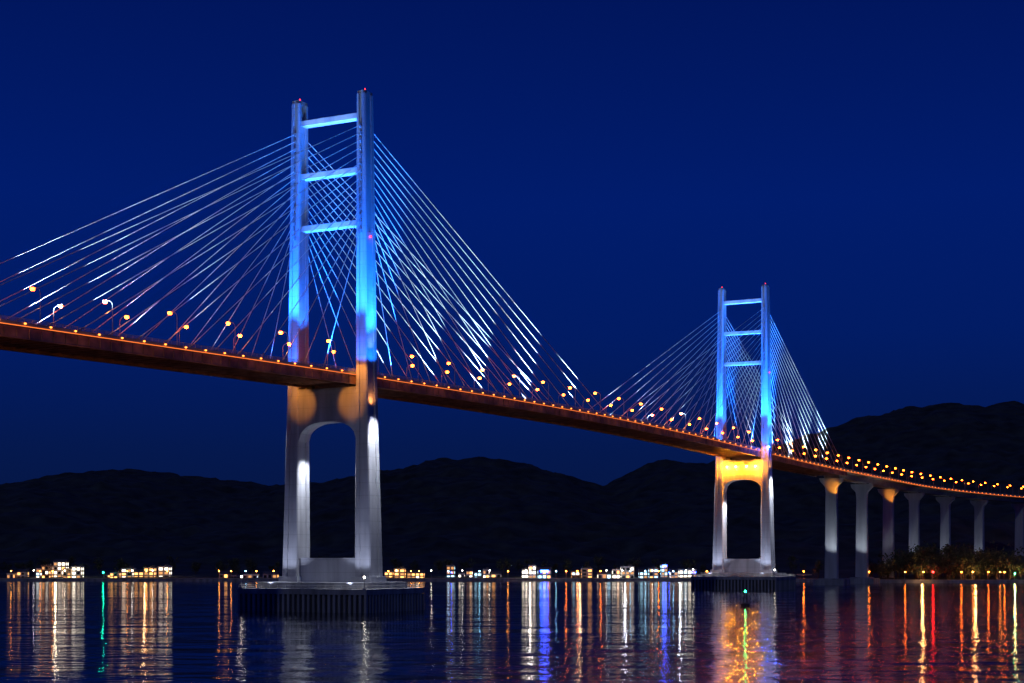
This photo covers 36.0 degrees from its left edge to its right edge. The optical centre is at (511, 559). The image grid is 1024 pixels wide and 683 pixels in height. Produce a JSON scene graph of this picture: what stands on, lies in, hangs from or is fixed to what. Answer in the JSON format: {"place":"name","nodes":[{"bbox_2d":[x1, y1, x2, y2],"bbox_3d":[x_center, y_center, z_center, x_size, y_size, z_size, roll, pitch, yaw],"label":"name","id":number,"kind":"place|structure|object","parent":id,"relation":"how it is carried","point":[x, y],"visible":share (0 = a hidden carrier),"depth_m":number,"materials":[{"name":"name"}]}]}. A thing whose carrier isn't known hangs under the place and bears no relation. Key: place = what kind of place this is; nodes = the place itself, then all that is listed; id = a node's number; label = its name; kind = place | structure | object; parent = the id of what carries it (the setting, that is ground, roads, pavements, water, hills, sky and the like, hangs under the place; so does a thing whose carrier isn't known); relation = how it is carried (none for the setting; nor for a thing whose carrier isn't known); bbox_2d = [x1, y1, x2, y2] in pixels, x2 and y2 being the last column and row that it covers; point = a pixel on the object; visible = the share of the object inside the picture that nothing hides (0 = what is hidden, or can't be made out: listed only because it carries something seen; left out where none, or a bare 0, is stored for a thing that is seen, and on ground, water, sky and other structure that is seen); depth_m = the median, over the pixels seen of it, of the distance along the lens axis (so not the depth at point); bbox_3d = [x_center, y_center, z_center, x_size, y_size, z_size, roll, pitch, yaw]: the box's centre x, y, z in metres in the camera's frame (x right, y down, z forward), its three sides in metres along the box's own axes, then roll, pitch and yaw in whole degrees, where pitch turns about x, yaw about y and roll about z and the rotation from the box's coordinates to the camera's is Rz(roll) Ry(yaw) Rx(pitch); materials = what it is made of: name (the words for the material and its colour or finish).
{"place":"outdoors","nodes":[
{"label":"outdoors","id":0,"kind":"place"},
{"bbox_2d":[0,581,1023,682],"bbox_3d":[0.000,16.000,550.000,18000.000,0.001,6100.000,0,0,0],"label":"water","id":1,"kind":"structure","parent":0,"point":[452,632],"depth_m":333.78,"materials":[{"name":"blue liquid"}]},
{"bbox_2d":[0,90,1023,612],"bbox_3d":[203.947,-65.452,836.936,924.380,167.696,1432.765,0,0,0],"label":"cable stayed bridge","id":2,"kind":"structure","parent":1,"relation":"in","point":[318,396],"depth_m":502.02,"materials":[{"name":"concrete"}]},
{"bbox_2d":[29,287,40,320],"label":"street lamp","id":3,"kind":"object","parent":2,"relation":"on","point":[32,288],"visible":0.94,"depth_m":371.75,"materials":[{"name":"metal"}]},
{"bbox_2d":[53,304,63,326],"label":"street lamp","id":4,"kind":"object","parent":2,"relation":"on","point":[60,305],"visible":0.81,"depth_m":402.18,"materials":[{"name":"metal"}]},
{"bbox_2d":[102,300,112,331],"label":"street lamp","id":5,"kind":"object","parent":2,"relation":"on","point":[104,301],"visible":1,"depth_m":393.95,"materials":[{"name":"metal"}]},
{"bbox_2d":[279,331,287,357],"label":"street lamp","id":6,"kind":"object","parent":2,"relation":"on","point":[280,332],"visible":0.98,"depth_m":460.67,"materials":[{"name":"metal"}]},
{"bbox_2d":[446,362,454,386],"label":"street lamp","id":7,"kind":"object","parent":2,"relation":"on","point":[448,363],"visible":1,"depth_m":549.64,"materials":[{"name":"metal"}]},
{"bbox_2d":[740,589,749,606],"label":"navigation buoy","id":8,"kind":"object","parent":1,"relation":"on","point":[742,604],"visible":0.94,"depth_m":538.92,"materials":[{"name":"metal"}]},
{"bbox_2d":[0,401,1023,579],"bbox_3d":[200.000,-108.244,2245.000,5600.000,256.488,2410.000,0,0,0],"label":"hills","id":9,"kind":"structure","parent":0,"point":[484,512],"depth_m":1728.69,"materials":[{"name":"black plant"}]},
{"bbox_2d":[7,572,16,577],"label":"waterfront building","id":10,"kind":"structure","parent":9,"relation":"on","point":[14,574],"depth_m":1202.25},
{"bbox_2d":[17,569,29,576],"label":"waterfront building","id":11,"kind":"structure","parent":9,"relation":"on","point":[22,572],"depth_m":1207.97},
{"bbox_2d":[35,567,41,576],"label":"waterfront building","id":12,"kind":"structure","parent":9,"relation":"on","point":[38,570],"depth_m":1202.33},
{"bbox_2d":[41,564,52,577],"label":"waterfront building","id":13,"kind":"structure","parent":9,"relation":"on","point":[47,570],"depth_m":1194.32,"materials":[{"name":"brick"}]},
{"bbox_2d":[53,559,68,576],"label":"waterfront building","id":14,"kind":"structure","parent":9,"relation":"on","point":[59,565],"depth_m":1204.36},
{"bbox_2d":[63,567,71,577],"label":"waterfront building","id":15,"kind":"structure","parent":9,"relation":"on","point":[67,572],"depth_m":1195.19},
{"bbox_2d":[71,565,83,577],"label":"waterfront building","id":16,"kind":"structure","parent":9,"relation":"on","point":[78,571],"depth_m":1194.39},
{"bbox_2d":[109,571,120,577],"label":"waterfront building","id":17,"kind":"structure","parent":9,"relation":"on","point":[116,574],"depth_m":1194.51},
{"bbox_2d":[121,567,135,576],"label":"waterfront building","id":18,"kind":"structure","parent":9,"relation":"on","point":[124,572],"depth_m":1201.83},
{"bbox_2d":[133,569,143,576],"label":"waterfront building","id":19,"kind":"structure","parent":9,"relation":"on","point":[138,572],"depth_m":1203.89,"materials":[{"name":"yellow"}]},
{"bbox_2d":[143,566,156,576],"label":"waterfront building","id":20,"kind":"structure","parent":9,"relation":"on","point":[149,573],"depth_m":1197.72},
{"bbox_2d":[158,565,171,575],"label":"waterfront building","id":21,"kind":"structure","parent":9,"relation":"on","point":[162,570],"depth_m":1206.08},
{"bbox_2d":[219,571,230,576],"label":"waterfront building","id":22,"kind":"structure","parent":9,"relation":"on","point":[225,573],"depth_m":1204.89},
{"bbox_2d":[243,573,258,577],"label":"waterfront building","id":23,"kind":"structure","parent":9,"relation":"on","point":[253,575],"depth_m":1199.67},
{"bbox_2d":[262,571,278,577],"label":"waterfront building","id":24,"kind":"structure","parent":9,"relation":"on","point":[270,574],"depth_m":1199.33,"materials":[{"name":"black"}]},
{"bbox_2d":[384,570,393,576],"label":"waterfront building","id":25,"kind":"structure","parent":9,"relation":"on","point":[391,573],"depth_m":1198.61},
{"bbox_2d":[394,567,405,577],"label":"waterfront building","id":26,"kind":"structure","parent":9,"relation":"on","point":[400,572],"depth_m":1194.32,"materials":[{"name":"yellow"}]},
{"bbox_2d":[406,570,424,577],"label":"waterfront building","id":27,"kind":"structure","parent":9,"relation":"on","point":[415,573],"depth_m":1194.22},
{"bbox_2d":[446,564,454,576],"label":"waterfront building","id":28,"kind":"structure","parent":9,"relation":"on","point":[450,568],"depth_m":1204.13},
{"bbox_2d":[466,568,472,576],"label":"waterfront building","id":29,"kind":"structure","parent":9,"relation":"on","point":[469,572],"depth_m":1200.43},
{"bbox_2d":[474,571,481,576],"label":"waterfront building","id":30,"kind":"structure","parent":9,"relation":"on","point":[476,574],"depth_m":1199.03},
{"bbox_2d":[483,568,488,576],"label":"waterfront building","id":31,"kind":"structure","parent":9,"relation":"on","point":[486,572],"depth_m":1194.16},
{"bbox_2d":[491,571,501,576],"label":"waterfront building","id":32,"kind":"structure","parent":9,"relation":"on","point":[496,573],"depth_m":1201.66,"materials":[{"name":"black"}]},
{"bbox_2d":[0,541,1023,579],"bbox_3d":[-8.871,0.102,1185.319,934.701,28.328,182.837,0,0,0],"label":"shore trees","id":33,"kind":"object","parent":9,"relation":"on","point":[918,562],"visible":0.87,"depth_m":1125.70,"materials":[{"name":"green plant"}]},
{"bbox_2d":[0,578,1023,582],"bbox_3d":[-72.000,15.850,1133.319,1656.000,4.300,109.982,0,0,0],"label":"seawall","id":34,"kind":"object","parent":9,"relation":"on","point":[452,580],"visible":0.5,"depth_m":1173.07,"materials":[{"name":"concrete"}]},
{"bbox_2d":[522,568,527,576],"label":"waterfront building","id":35,"kind":"structure","parent":9,"relation":"on","point":[524,573],"depth_m":1204.07,"materials":[{"name":"white"}]},
{"bbox_2d":[529,564,535,577],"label":"waterfront building","id":36,"kind":"structure","parent":9,"relation":"on","point":[532,572],"depth_m":1201.72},
{"bbox_2d":[537,567,550,577],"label":"waterfront building","id":37,"kind":"structure","parent":9,"relation":"on","point":[544,572],"depth_m":1198.73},
{"bbox_2d":[571,570,579,577],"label":"waterfront building","id":38,"kind":"structure","parent":9,"relation":"on","point":[575,574],"depth_m":1200.86,"materials":[{"name":"brick"}]},
{"bbox_2d":[581,567,592,576],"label":"waterfront building","id":39,"kind":"structure","parent":9,"relation":"on","point":[587,572],"depth_m":1201.97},
{"bbox_2d":[597,571,611,577],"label":"waterfront building","id":40,"kind":"structure","parent":9,"relation":"on","point":[603,574],"depth_m":1194.41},
{"bbox_2d":[612,568,619,577],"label":"waterfront building","id":41,"kind":"structure","parent":9,"relation":"on","point":[616,573],"depth_m":1197.17,"materials":[{"name":"white"}]},
{"bbox_2d":[620,565,633,577],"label":"waterfront building","id":42,"kind":"structure","parent":9,"relation":"on","point":[627,571],"depth_m":1202.73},
{"bbox_2d":[638,569,647,577],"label":"waterfront building","id":43,"kind":"structure","parent":9,"relation":"on","point":[642,573],"depth_m":1199.30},
{"bbox_2d":[648,567,657,577],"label":"waterfront building","id":44,"kind":"structure","parent":9,"relation":"on","point":[653,573],"depth_m":1201.58,"materials":[{"name":"white"}]},
{"bbox_2d":[660,563,667,576],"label":"waterfront building","id":45,"kind":"structure","parent":9,"relation":"on","point":[663,569],"depth_m":1206.83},
{"bbox_2d":[669,569,677,577],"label":"waterfront building","id":46,"kind":"structure","parent":9,"relation":"on","point":[673,573],"depth_m":1196.25,"materials":[{"name":"white"}]},
{"bbox_2d":[678,568,695,576],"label":"waterfront building","id":47,"kind":"structure","parent":9,"relation":"on","point":[684,573],"depth_m":1201.54,"materials":[{"name":"white"}]},
{"bbox_2d":[0,0,1023,485],"label":"sky","id":48,"kind":"structure","parent":0,"point":[614,166],"materials":[{"name":"blue"}]}
]}

